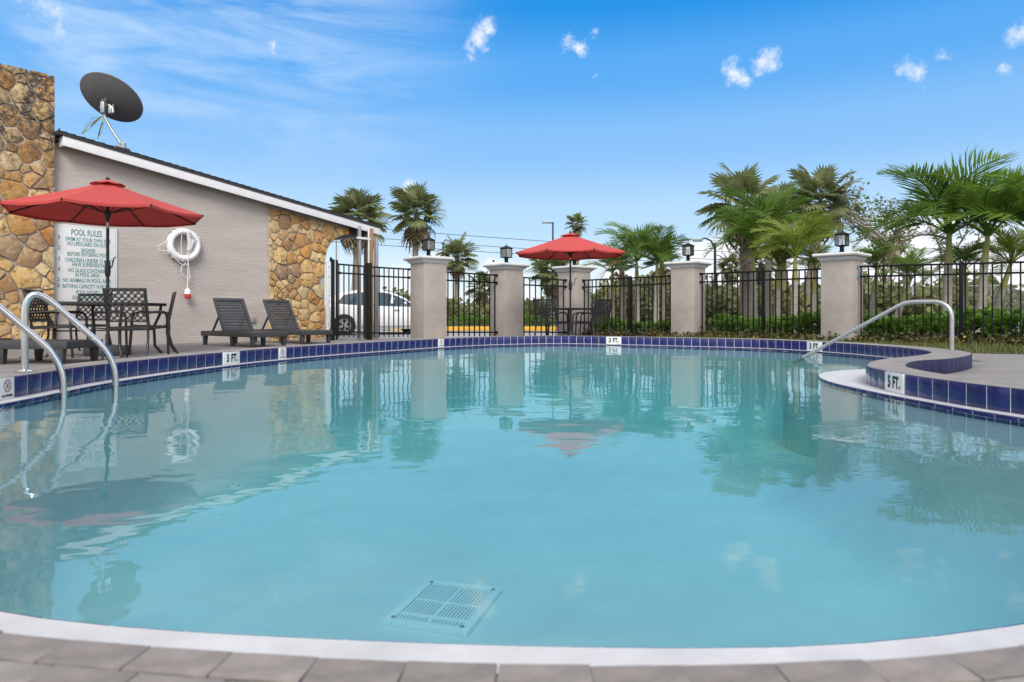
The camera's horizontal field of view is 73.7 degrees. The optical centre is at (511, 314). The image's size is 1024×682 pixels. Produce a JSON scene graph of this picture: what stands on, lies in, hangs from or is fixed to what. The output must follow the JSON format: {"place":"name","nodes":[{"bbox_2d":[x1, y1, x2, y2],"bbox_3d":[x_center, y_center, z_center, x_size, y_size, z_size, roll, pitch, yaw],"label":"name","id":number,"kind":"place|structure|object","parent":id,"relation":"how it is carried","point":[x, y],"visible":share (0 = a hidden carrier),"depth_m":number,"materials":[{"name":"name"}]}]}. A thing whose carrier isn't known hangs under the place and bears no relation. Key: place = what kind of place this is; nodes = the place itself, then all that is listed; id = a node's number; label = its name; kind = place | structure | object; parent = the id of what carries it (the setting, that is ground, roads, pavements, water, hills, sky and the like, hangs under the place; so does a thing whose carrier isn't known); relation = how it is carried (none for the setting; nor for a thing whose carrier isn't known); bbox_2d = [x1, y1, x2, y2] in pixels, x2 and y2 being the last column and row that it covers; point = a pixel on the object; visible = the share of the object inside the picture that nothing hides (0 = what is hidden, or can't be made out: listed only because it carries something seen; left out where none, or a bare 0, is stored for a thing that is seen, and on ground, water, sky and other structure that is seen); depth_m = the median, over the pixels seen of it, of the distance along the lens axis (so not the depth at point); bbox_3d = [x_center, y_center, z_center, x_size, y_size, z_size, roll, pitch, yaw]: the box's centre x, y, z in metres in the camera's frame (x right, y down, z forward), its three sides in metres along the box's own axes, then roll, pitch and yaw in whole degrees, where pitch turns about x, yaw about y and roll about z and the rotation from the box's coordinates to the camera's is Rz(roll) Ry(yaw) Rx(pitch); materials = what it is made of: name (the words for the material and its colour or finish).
{"place":"outdoors","nodes":[
{"label":"outdoors","id":0,"kind":"place"},
{"bbox_2d":[325,330,591,338],"bbox_3d":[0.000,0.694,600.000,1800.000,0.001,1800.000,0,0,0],"label":"parking lot","id":1,"kind":"structure","parent":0,"point":[406,337],"depth_m":22.38,"materials":[{"name":"asphalt"}]},
{"bbox_2d":[325,290,409,334],"bbox_3d":[-4.672,-0.060,23.795,4.300,1.600,2.130,0,0,-24],"label":"parked car","id":2,"kind":"object","parent":1,"relation":"on","point":[381,311],"visible":0.23,"depth_m":23.01,"materials":[{"name":"white"}]},
{"bbox_2d":[0,354,1023,647],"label":"pool basin","id":3,"kind":"object","parent":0,"point":[630,504],"visible":0.88,"depth_m":5.53,"materials":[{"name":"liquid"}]},
{"bbox_2d":[227,483,246,488],"bbox_3d":[-2.956,1.822,7.240,0.270,0.026,0.270,0,0,0],"label":"pool light","id":4,"kind":"object","parent":3,"relation":"on","point":[238,486],"visible":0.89,"depth_m":7.20,"materials":[{"name":"white"}]},
{"bbox_2d":[382,579,502,636],"bbox_3d":[-0.416,1.821,4.282,0.540,0.038,0.660,0,0,17],"label":"pool drain","id":5,"kind":"object","parent":3,"relation":"on","point":[447,607],"visible":1,"depth_m":4.22,"materials":[{"name":"white"}]},
{"bbox_2d":[0,343,1023,672],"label":"pool ledge","id":6,"kind":"object","parent":3,"relation":"on","point":[842,381],"visible":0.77,"depth_m":1.22,"materials":[{"name":"concrete"}]},
{"bbox_2d":[783,365,865,458],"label":"pool steps","id":7,"kind":"structure","parent":3,"relation":"on","point":[800,417],"depth_m":9.03,"materials":[{"name":"paint"}]},
{"bbox_2d":[0,337,1023,383],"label":"pool deck","id":8,"kind":"structure","parent":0,"point":[999,367],"depth_m":9.33,"materials":[{"name":"concrete"}]},
{"bbox_2d":[0,63,54,338],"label":"stone pylon","id":9,"kind":"object","parent":8,"relation":"on","point":[27,157],"visible":0.73,"depth_m":11.74,"materials":[{"name":"stone"}]},
{"bbox_2d":[0,338,102,363],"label":"sun lounger","id":10,"kind":"object","parent":8,"relation":"on","point":[61,346],"visible":0.77,"depth_m":8.07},
{"bbox_2d":[20,289,88,358],"bbox_3d":[-6.309,0.131,9.443,0.661,0.935,0.593,0,0,-12],"label":"patio chair","id":11,"kind":"object","parent":8,"relation":"on","point":[38,311],"visible":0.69,"depth_m":9.27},
{"bbox_2d":[54,294,112,351],"bbox_3d":[-6.742,0.131,10.784,0.593,0.935,0.661,0,0,-2],"label":"patio chair","id":12,"kind":"object","parent":8,"relation":"on","point":[100,312],"visible":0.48,"depth_m":11.00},
{"bbox_2d":[0,177,203,355],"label":"patio umbrella","id":13,"kind":"object","parent":8,"relation":"on","point":[108,203],"visible":0.88,"depth_m":9.84,"materials":[{"name":"red fabric"}]},
{"bbox_2d":[38,302,166,357],"bbox_3d":[-5.853,0.218,9.850,1.160,0.771,1.160,0,0,0],"label":"patio table","id":14,"kind":"object","parent":8,"relation":"on","point":[91,304],"visible":0.73,"depth_m":9.40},
{"bbox_2d":[100,288,169,360],"bbox_3d":[-4.967,0.131,9.016,0.593,0.935,0.661,0,0,-2],"label":"patio chair","id":15,"kind":"object","parent":8,"relation":"on","point":[116,311],"visible":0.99,"depth_m":8.79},
{"bbox_2d":[128,292,178,354],"bbox_3d":[-5.394,0.131,10.267,0.661,0.935,0.593,0,0,-30],"label":"patio chair","id":16,"kind":"object","parent":8,"relation":"on","point":[172,346],"visible":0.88,"depth_m":10.14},
{"bbox_2d":[54,128,381,344],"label":"poolside building","id":17,"kind":"structure","parent":8,"relation":"on","point":[258,246],"depth_m":14.39,"materials":[{"name":"paint"}]},
{"bbox_2d":[55,223,116,301],"bbox_3d":[-7.832,-0.928,12.566,0.016,1.387,1.039,0,0,40],"label":"pool rules sign","id":18,"kind":"object","parent":17,"relation":"attached to","point":[80,255],"visible":0.88,"depth_m":12.51,"materials":[{"name":"white"}]},
{"bbox_2d":[80,72,142,149],"bbox_3d":[-7.832,-3.901,13.343,1.150,1.366,0.902,0,0,0],"label":"satellite dish","id":19,"kind":"object","parent":17,"relation":"attached to","point":[105,95],"visible":0.98,"depth_m":13.26,"materials":[{"name":"grey"}]},
{"bbox_2d":[158,228,200,298],"bbox_3d":[-6.701,-1.031,13.774,0.242,1.436,0.868,0,0,40],"label":"life ring","id":20,"kind":"object","parent":17,"relation":"hanging from","point":[193,241],"visible":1,"depth_m":13.82,"materials":[{"name":"white plastic"}]},
{"bbox_2d":[201,298,287,347],"bbox_3d":[-5.078,0.138,12.902,1.950,0.905,0.700,0,0,40],"label":"sun lounger","id":21,"kind":"object","parent":8,"relation":"on","point":[237,328],"visible":0.98,"depth_m":13.01,"materials":[{"name":"plastic"}]},
{"bbox_2d":[254,299,332,343],"bbox_3d":[-4.607,0.138,14.218,1.950,0.905,0.700,0,0,40],"label":"sun lounger","id":22,"kind":"object","parent":8,"relation":"on","point":[280,311],"visible":0.85,"depth_m":14.34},
{"bbox_2d":[331,259,334,340],"bbox_3d":[-4.043,-0.274,15.400,0.087,1.927,0.087,0,0,-29],"label":"gate post","id":23,"kind":"object","parent":8,"relation":"on","point":[333,297],"visible":0.78,"depth_m":15.37,"materials":[{"name":"black metal"}]},
{"bbox_2d":[366,263,371,339],"bbox_3d":[-3.308,-0.248,15.800,0.117,1.876,0.117,0,0,-29],"label":"gate post","id":24,"kind":"object","parent":8,"relation":"on","point":[369,301],"visible":0.78,"depth_m":15.75,"materials":[{"name":"black metal"}]},
{"bbox_2d":[335,260,366,339],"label":"iron gate","id":25,"kind":"structure","parent":24,"relation":"attached to","point":[337,299],"depth_m":15.56,"materials":[{"name":"black metal"}]},
{"bbox_2d":[403,255,453,338],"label":"fence pillar","id":26,"kind":"structure","parent":8,"relation":"on","point":[428,296],"depth_m":15.86,"materials":[{"name":"paint"}]},
{"bbox_2d":[372,266,409,336],"bbox_3d":[-2.829,-0.289,16.027,0.920,1.654,0.056,0,0,-23],"label":"iron fence","id":27,"kind":"object","parent":26,"relation":"attached to","point":[393,277],"visible":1,"depth_m":16.00,"materials":[{"name":"black metal"}]},
{"bbox_2d":[422,236,434,255],"bbox_3d":[-1.970,-1.621,16.100,0.256,0.514,0.256,0,0,-41],"label":"lantern","id":28,"kind":"object","parent":26,"relation":"on","point":[427,247],"visible":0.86,"depth_m":16.08,"materials":[{"name":"black metal"}]},
{"bbox_2d":[447,271,497,335],"bbox_3d":[-1.046,-0.241,16.794,1.691,1.590,0.056,0,0,-36],"label":"iron fence","id":29,"kind":"object","parent":26,"relation":"attached to","point":[469,281],"visible":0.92,"depth_m":16.78,"materials":[{"name":"black metal"}]},
{"bbox_2d":[482,262,529,335],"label":"fence pillar","id":30,"kind":"structure","parent":8,"relation":"on","point":[509,302],"depth_m":17.25,"materials":[{"name":"paint"}]},
{"bbox_2d":[500,243,512,262],"bbox_3d":[-0.146,-1.563,17.500,0.256,0.514,0.256,0,0,44],"label":"lantern","id":31,"kind":"object","parent":30,"relation":"on","point":[506,252],"visible":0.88,"depth_m":17.44,"materials":[{"name":"black metal"}]},
{"bbox_2d":[0,336,1023,681],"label":"pool curb","id":32,"kind":"structure","parent":8,"relation":"on","point":[914,370],"depth_m":0.86,"materials":[{"name":"tile"}]},
{"bbox_2d":[0,303,66,410],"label":"grab rail","id":33,"kind":"object","parent":32,"relation":"on","point":[31,334],"visible":1,"depth_m":5.05,"materials":[{"name":"metal"}]},
{"bbox_2d":[15,291,118,402],"bbox_3d":[-3.488,0.272,5.372,0.686,0.896,0.124,0,0,-34],"label":"grab rail","id":34,"kind":"object","parent":32,"relation":"on","point":[75,322],"visible":1,"depth_m":5.33,"materials":[{"name":"metal"}]},
{"bbox_2d":[793,299,953,363],"bbox_3d":[4.710,0.266,9.062,0.051,0.901,2.052,0,0,-39],"label":"entry handrail","id":35,"kind":"object","parent":32,"relation":"on","point":[908,302],"visible":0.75,"depth_m":8.72,"materials":[{"name":"metal"}]},
{"bbox_2d":[523,277,566,335],"bbox_3d":[0.777,-0.200,18.057,1.554,1.573,0.056,0,0,-27],"label":"iron fence","id":36,"kind":"object","parent":8,"relation":"on","point":[546,285],"visible":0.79,"depth_m":18.05,"materials":[{"name":"black metal"}]},
{"bbox_2d":[533,299,568,335],"bbox_3d":[0.847,0.131,15.071,0.593,0.935,0.661,0,0,32],"label":"patio chair","id":37,"kind":"object","parent":8,"relation":"on","point":[536,313],"visible":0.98,"depth_m":14.90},
{"bbox_2d":[543,308,595,335],"bbox_3d":[1.304,0.230,15.480,0.920,0.746,0.920,0,0,-43],"label":"patio table","id":38,"kind":"object","parent":8,"relation":"on","point":[570,309],"visible":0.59,"depth_m":15.27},
{"bbox_2d":[516,231,625,335],"bbox_3d":[1.324,-0.650,15.500,2.410,2.480,2.410,0,0,-41],"label":"patio umbrella","id":39,"kind":"object","parent":8,"relation":"on","point":[570,246],"visible":0.9,"depth_m":15.33,"materials":[{"name":"red fabric"}]},
{"bbox_2d":[552,265,596,335],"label":"fence pillar","id":40,"kind":"structure","parent":8,"relation":"on","point":[579,272],"depth_m":18.36,"materials":[{"name":"paint"}]},
{"bbox_2d":[572,300,603,335],"bbox_3d":[1.805,0.131,16.209,0.661,0.935,0.593,0,0,-15],"label":"patio chair","id":41,"kind":"object","parent":8,"relation":"on","point":[591,317],"visible":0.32,"depth_m":16.10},
{"bbox_2d":[575,299,612,335],"bbox_3d":[1.821,0.131,15.124,0.593,0.935,0.661,0,0,-40],"label":"patio chair","id":42,"kind":"object","parent":8,"relation":"on","point":[592,322],"visible":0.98,"depth_m":14.97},
{"bbox_2d":[582,275,670,335],"bbox_3d":[3.007,-0.171,17.734,2.567,1.641,0.064,0,0,30],"label":"iron fence","id":43,"kind":"object","parent":8,"relation":"on","point":[630,285],"visible":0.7,"depth_m":17.67,"materials":[{"name":"black metal"}]},
{"bbox_2d":[664,260,711,336],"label":"fence pillar","id":44,"kind":"structure","parent":8,"relation":"on","point":[686,299],"depth_m":16.64,"materials":[{"name":"paint"}]},
{"bbox_2d":[681,241,693,260],"bbox_3d":[4.360,-1.568,16.900,0.256,0.514,0.256,0,0,37],"label":"lantern","id":45,"kind":"object","parent":44,"relation":"on","point":[688,244],"visible":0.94,"depth_m":16.87,"materials":[{"name":"black metal"}]},
{"bbox_2d":[699,268,820,337],"bbox_3d":[5.644,-0.189,15.617,0.064,1.677,3.034,0,0,-44],"label":"iron fence","id":46,"kind":"object","parent":8,"relation":"on","point":[762,279],"visible":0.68,"depth_m":15.54,"materials":[{"name":"black metal"}]},
{"bbox_2d":[812,251,871,341],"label":"fence pillar","id":47,"kind":"structure","parent":8,"relation":"on","point":[840,296],"depth_m":14.06,"materials":[{"name":"paint"}]},
{"bbox_2d":[833,228,849,251],"bbox_3d":[6.910,-1.544,14.300,0.256,0.514,0.256,0,0,44],"label":"lantern","id":48,"kind":"object","parent":47,"relation":"on","point":[841,233],"visible":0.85,"depth_m":14.27,"materials":[{"name":"black metal"}]},
{"bbox_2d":[857,261,1023,342],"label":"iron fence","id":49,"kind":"object","parent":47,"relation":"attached to","point":[960,273],"visible":0.73,"depth_m":12.98,"materials":[{"name":"black metal"}]},
{"bbox_2d":[908,344,1023,353],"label":"grass verge","id":50,"kind":"object","parent":8,"relation":"on","point":[994,352],"depth_m":10.45,"materials":[{"name":"plant"}]},
{"bbox_2d":[578,326,1023,346],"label":"plants","id":51,"kind":"object","parent":50,"relation":"on","point":[1007,339],"visible":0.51,"depth_m":14.06,"materials":[{"name":"plant"}]},
{"bbox_2d":[602,330,1023,343],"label":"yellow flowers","id":52,"kind":"object","parent":50,"relation":"on","point":[798,336],"visible":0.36,"depth_m":14.63,"materials":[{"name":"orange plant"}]},
{"bbox_2d":[656,330,1023,353],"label":"grass","id":53,"kind":"structure","parent":50,"relation":"on","point":[983,348],"depth_m":11.83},
{"bbox_2d":[0,0,1023,304],"label":"sky","id":54,"kind":"structure","parent":0,"point":[520,115],"materials":[{"name":"blue"}]},
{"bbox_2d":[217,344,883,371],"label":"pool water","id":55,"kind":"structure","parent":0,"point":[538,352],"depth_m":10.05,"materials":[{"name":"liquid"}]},
{"bbox_2d":[333,241,943,271],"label":"power line","id":56,"kind":"object","parent":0,"point":[640,260],"visible":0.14,"depth_m":69.00,"materials":[{"name":"black"}]},
{"bbox_2d":[450,324,896,336],"bbox_3d":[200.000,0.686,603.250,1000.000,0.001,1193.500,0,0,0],"label":"lawn","id":57,"kind":"structure","parent":0,"point":[532,325],"depth_m":38.49,"materials":[{"name":"plant"}]},
{"bbox_2d":[328,187,394,290],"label":"cabbage palm","id":58,"kind":"object","parent":57,"relation":"on","point":[360,202],"visible":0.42,"depth_m":37.44,"materials":[{"name":"green plant"}]},
{"bbox_2d":[382,287,409,299],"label":"thicket","id":59,"kind":"object","parent":57,"relation":"on","point":[401,292],"visible":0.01,"depth_m":97.79,"materials":[{"name":"green plant"}]},
{"bbox_2d":[387,181,447,256],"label":"cabbage palm","id":60,"kind":"object","parent":57,"relation":"on","point":[416,232],"visible":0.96,"depth_m":39.55,"materials":[{"name":"green plant"}]},
{"bbox_2d":[434,231,481,323],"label":"cabbage palm","id":61,"kind":"object","parent":57,"relation":"on","point":[455,248],"visible":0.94,"depth_m":47.53,"materials":[{"name":"green plant"}]},
{"bbox_2d":[391,327,555,330],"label":"yellow kerb","id":62,"kind":"structure","parent":57,"relation":"on","point":[487,329],"depth_m":29.19,"materials":[{"name":"paint"}]},
{"bbox_2d":[465,270,488,305],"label":"cabbage palm","id":63,"kind":"object","parent":57,"relation":"on","point":[481,290],"visible":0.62,"depth_m":51.59,"materials":[{"name":"green plant"}]},
{"bbox_2d":[449,296,550,325],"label":"thicket","id":64,"kind":"object","parent":57,"relation":"on","point":[481,308],"visible":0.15,"depth_m":43.52,"materials":[{"name":"green plant"}]},
{"bbox_2d":[449,312,555,326],"bbox_3d":[-1.013,0.286,30.814,6.053,0.773,1.446,0,0,0],"label":"hedge","id":65,"kind":"object","parent":57,"relation":"on","point":[481,319],"visible":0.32,"depth_m":30.65,"materials":[{"name":"green plant"}]},
{"bbox_2d":[525,259,572,325],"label":"cabbage palm","id":66,"kind":"object","parent":57,"relation":"on","point":[542,267],"visible":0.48,"depth_m":39.52,"materials":[{"name":"green plant"}]},
{"bbox_2d":[565,212,587,264],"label":"cabbage palm","id":67,"kind":"object","parent":57,"relation":"on","point":[577,228],"visible":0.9,"depth_m":69.68,"materials":[{"name":"green plant"}]},
{"bbox_2d":[581,246,640,317],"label":"feather palm","id":68,"kind":"object","parent":57,"relation":"on","point":[618,265],"visible":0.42,"depth_m":24.92,"materials":[{"name":"green plant"}]},
{"bbox_2d":[598,243,645,320],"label":"cabbage palm","id":69,"kind":"object","parent":57,"relation":"on","point":[620,274],"visible":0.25,"depth_m":26.91,"materials":[{"name":"green plant"}]},
{"bbox_2d":[590,316,668,331],"bbox_3d":[3.576,0.343,18.615,3.098,0.660,1.199,0,0,33],"label":"hedge","id":70,"kind":"object","parent":57,"relation":"on","point":[638,325],"visible":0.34,"depth_m":18.53,"materials":[{"name":"green plant"}]},
{"bbox_2d":[601,278,668,322],"bbox_3d":[6.052,-0.530,31.081,4.100,2.471,4.224,0,0,0],"label":"shrub","id":71,"kind":"object","parent":57,"relation":"on","point":[646,303],"visible":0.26,"depth_m":30.35,"materials":[{"name":"green plant"}]},
{"bbox_2d":[587,220,683,330],"bbox_3d":[4.046,-1.297,23.046,3.193,3.961,3.448,0,0,-44],"label":"feather palm","id":72,"kind":"object","parent":57,"relation":"on","point":[622,237],"visible":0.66,"depth_m":22.90,"materials":[{"name":"green plant"}]},
{"bbox_2d":[619,224,693,322],"bbox_3d":[4.566,-1.095,21.930,2.356,3.553,2.686,0,0,0],"label":"feather palm","id":73,"kind":"object","parent":57,"relation":"on","point":[666,242],"visible":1,"depth_m":21.80,"materials":[{"name":"green plant"}]},
{"bbox_2d":[641,245,680,320],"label":"cabbage palm","id":74,"kind":"object","parent":57,"relation":"on","point":[663,272],"visible":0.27,"depth_m":28.91,"materials":[{"name":"green plant"}]},
{"bbox_2d":[693,237,715,305],"bbox_3d":[9.616,-1.574,34.000,1.170,4.528,0.250,0,0,0],"label":"street light","id":75,"kind":"object","parent":57,"relation":"on","point":[701,240],"visible":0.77,"depth_m":33.94,"materials":[{"name":"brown metal"}]},
{"bbox_2d":[705,284,739,329],"bbox_3d":[8.989,-0.298,29.991,2.764,2.054,2.700,0,0,40],"label":"shrub","id":76,"kind":"object","parent":57,"relation":"on","point":[719,302],"visible":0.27,"depth_m":29.55,"materials":[{"name":"green plant"}]},
{"bbox_2d":[713,252,739,301],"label":"cabbage palm","id":77,"kind":"object","parent":57,"relation":"on","point":[730,267],"visible":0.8,"depth_m":37.80,"materials":[{"name":"green plant"}]},
{"bbox_2d":[695,162,787,321],"bbox_3d":[8.264,-2.449,24.515,3.200,6.280,3.182,0,0,35],"label":"cabbage palm","id":78,"kind":"object","parent":57,"relation":"on","point":[746,178],"visible":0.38,"depth_m":24.30,"materials":[{"name":"green plant"}]},
{"bbox_2d":[703,206,806,317],"bbox_3d":[8.074,-1.491,22.319,3.264,4.346,3.142,0,0,0],"label":"feather palm","id":79,"kind":"object","parent":57,"relation":"on","point":[749,237],"visible":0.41,"depth_m":22.45,"materials":[{"name":"green plant"}]},
{"bbox_2d":[708,308,820,334],"bbox_3d":[6.379,0.267,16.310,1.197,0.811,3.528,0,0,-44],"label":"hedge","id":80,"kind":"object","parent":57,"relation":"on","point":[814,322],"visible":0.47,"depth_m":16.12,"materials":[{"name":"green plant"}]},
{"bbox_2d":[728,281,809,318],"bbox_3d":[10.571,-0.359,27.957,3.566,2.170,3.605,0,0,0],"label":"shrub","id":81,"kind":"object","parent":57,"relation":"on","point":[789,300],"visible":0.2,"depth_m":27.50,"materials":[{"name":"green plant"}]},
{"bbox_2d":[710,180,839,317],"bbox_3d":[7.705,-1.750,21.085,3.473,4.860,3.992,0,0,0],"label":"feather palm","id":82,"kind":"object","parent":57,"relation":"on","point":[769,207],"visible":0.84,"depth_m":20.74,"materials":[{"name":"green plant"}]},
{"bbox_2d":[741,233,816,325],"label":"feather palm","id":83,"kind":"object","parent":57,"relation":"on","point":[775,255],"visible":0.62,"depth_m":19.53,"materials":[{"name":"green plant"}]},
{"bbox_2d":[771,180,812,295],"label":"cabbage palm","id":84,"kind":"object","parent":57,"relation":"on","point":[783,187],"visible":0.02,"depth_m":30.46,"materials":[{"name":"green plant"}]},
{"bbox_2d":[749,208,853,331],"bbox_3d":[7.800,-1.065,18.612,2.665,3.494,2.765,0,0,0],"label":"feather palm","id":85,"kind":"object","parent":57,"relation":"on","point":[796,239],"visible":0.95,"depth_m":18.42,"materials":[{"name":"green plant"}]},
{"bbox_2d":[590,266,1023,318],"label":"thicket","id":86,"kind":"object","parent":57,"relation":"on","point":[989,282],"visible":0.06,"depth_m":41.03,"materials":[{"name":"green plant"}]},
{"bbox_2d":[590,289,1023,327],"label":"thicket","id":87,"kind":"object","parent":57,"relation":"on","point":[1006,305],"visible":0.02,"depth_m":32.00,"materials":[{"name":"green plant"}]},
{"bbox_2d":[781,241,834,331],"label":"feather palm","id":88,"kind":"object","parent":57,"relation":"on","point":[814,281],"visible":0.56,"depth_m":19.12,"materials":[{"name":"green plant"}]},
{"bbox_2d":[783,162,867,329],"bbox_3d":[13.139,-2.901,28.951,3.627,7.243,3.702,0,0,0],"label":"cabbage palm","id":89,"kind":"object","parent":57,"relation":"on","point":[825,180],"visible":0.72,"depth_m":28.49,"materials":[{"name":"green plant"}]},
{"bbox_2d":[666,284,1023,326],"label":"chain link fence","id":90,"kind":"object","parent":57,"relation":"on","point":[990,290],"visible":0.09,"depth_m":27.23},
{"bbox_2d":[850,235,919,330],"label":"feather palm","id":91,"kind":"object","parent":57,"relation":"on","point":[876,252],"visible":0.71,"depth_m":18.42,"materials":[{"name":"green plant"}]},
{"bbox_2d":[863,278,919,316],"bbox_3d":[14.176,-0.328,26.971,3.434,2.241,3.241,0,0,0],"label":"shrub","id":92,"kind":"object","parent":57,"relation":"on","point":[880,299],"visible":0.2,"depth_m":26.21,"materials":[{"name":"green plant"}]},
{"bbox_2d":[860,211,924,283],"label":"sparse tree","id":93,"kind":"object","parent":57,"relation":"on","point":[886,279],"visible":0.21,"depth_m":37.59,"materials":[{"name":"green plant"}]},
{"bbox_2d":[878,247,941,317],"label":"feather palm","id":94,"kind":"object","parent":57,"relation":"on","point":[916,261],"visible":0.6,"depth_m":19.29,"materials":[{"name":"green plant"}]},
{"bbox_2d":[840,169,1006,293],"bbox_3d":[19.404,-3.135,33.316,7.517,7.703,4.871,0,0,20],"label":"sparse tree","id":95,"kind":"object","parent":57,"relation":"on","point":[872,235],"visible":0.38,"depth_m":33.82,"materials":[{"name":"green plant"}]},
{"bbox_2d":[851,147,1023,311],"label":"feather palm","id":96,"kind":"object","parent":57,"relation":"on","point":[923,204],"visible":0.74,"depth_m":15.48,"materials":[{"name":"green plant"}]},
{"bbox_2d":[886,281,995,317],"bbox_3d":[15.877,-0.308,25.480,3.695,2.029,3.681,0,0,0],"label":"shrub","id":97,"kind":"object","parent":57,"relation":"on","point":[935,307],"visible":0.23,"depth_m":25.09,"materials":[{"name":"green plant"}]},
{"bbox_2d":[863,305,1023,338],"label":"hedge","id":98,"kind":"object","parent":57,"relation":"on","point":[987,320],"visible":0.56,"depth_m":13.57,"materials":[{"name":"green plant"}]},
{"bbox_2d":[879,163,1023,338],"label":"feather palm","id":99,"kind":"object","parent":57,"relation":"on","point":[973,190],"visible":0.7,"depth_m":14.75,"materials":[{"name":"green plant"}]},
{"bbox_2d":[928,240,1017,309],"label":"feather palm","id":100,"kind":"object","parent":57,"relation":"on","point":[967,257],"visible":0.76,"depth_m":16.45,"materials":[{"name":"green plant"}]},
{"bbox_2d":[932,163,1023,230],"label":"feather palm","id":101,"kind":"object","parent":57,"relation":"on","point":[999,177],"visible":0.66,"depth_m":14.20,"materials":[{"name":"green plant"}]},
{"bbox_2d":[958,222,1023,308],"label":"feather palm","id":102,"kind":"object","parent":57,"relation":"on","point":[1007,240],"visible":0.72,"depth_m":16.33,"materials":[{"name":"green plant"}]},
{"bbox_2d":[386,229,962,260],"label":"power line","id":103,"kind":"object","parent":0,"point":[548,241],"visible":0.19,"depth_m":69.00,"materials":[{"name":"black"}]},
{"bbox_2d":[384,238,1000,269],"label":"power line","id":104,"kind":"object","parent":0,"point":[638,255],"visible":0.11,"depth_m":69.10,"materials":[{"name":"black"}]},
{"bbox_2d":[739,249,775,285],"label":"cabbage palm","id":105,"kind":"object","parent":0,"point":[760,264],"visible":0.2,"depth_m":32.69,"materials":[{"name":"green plant"}]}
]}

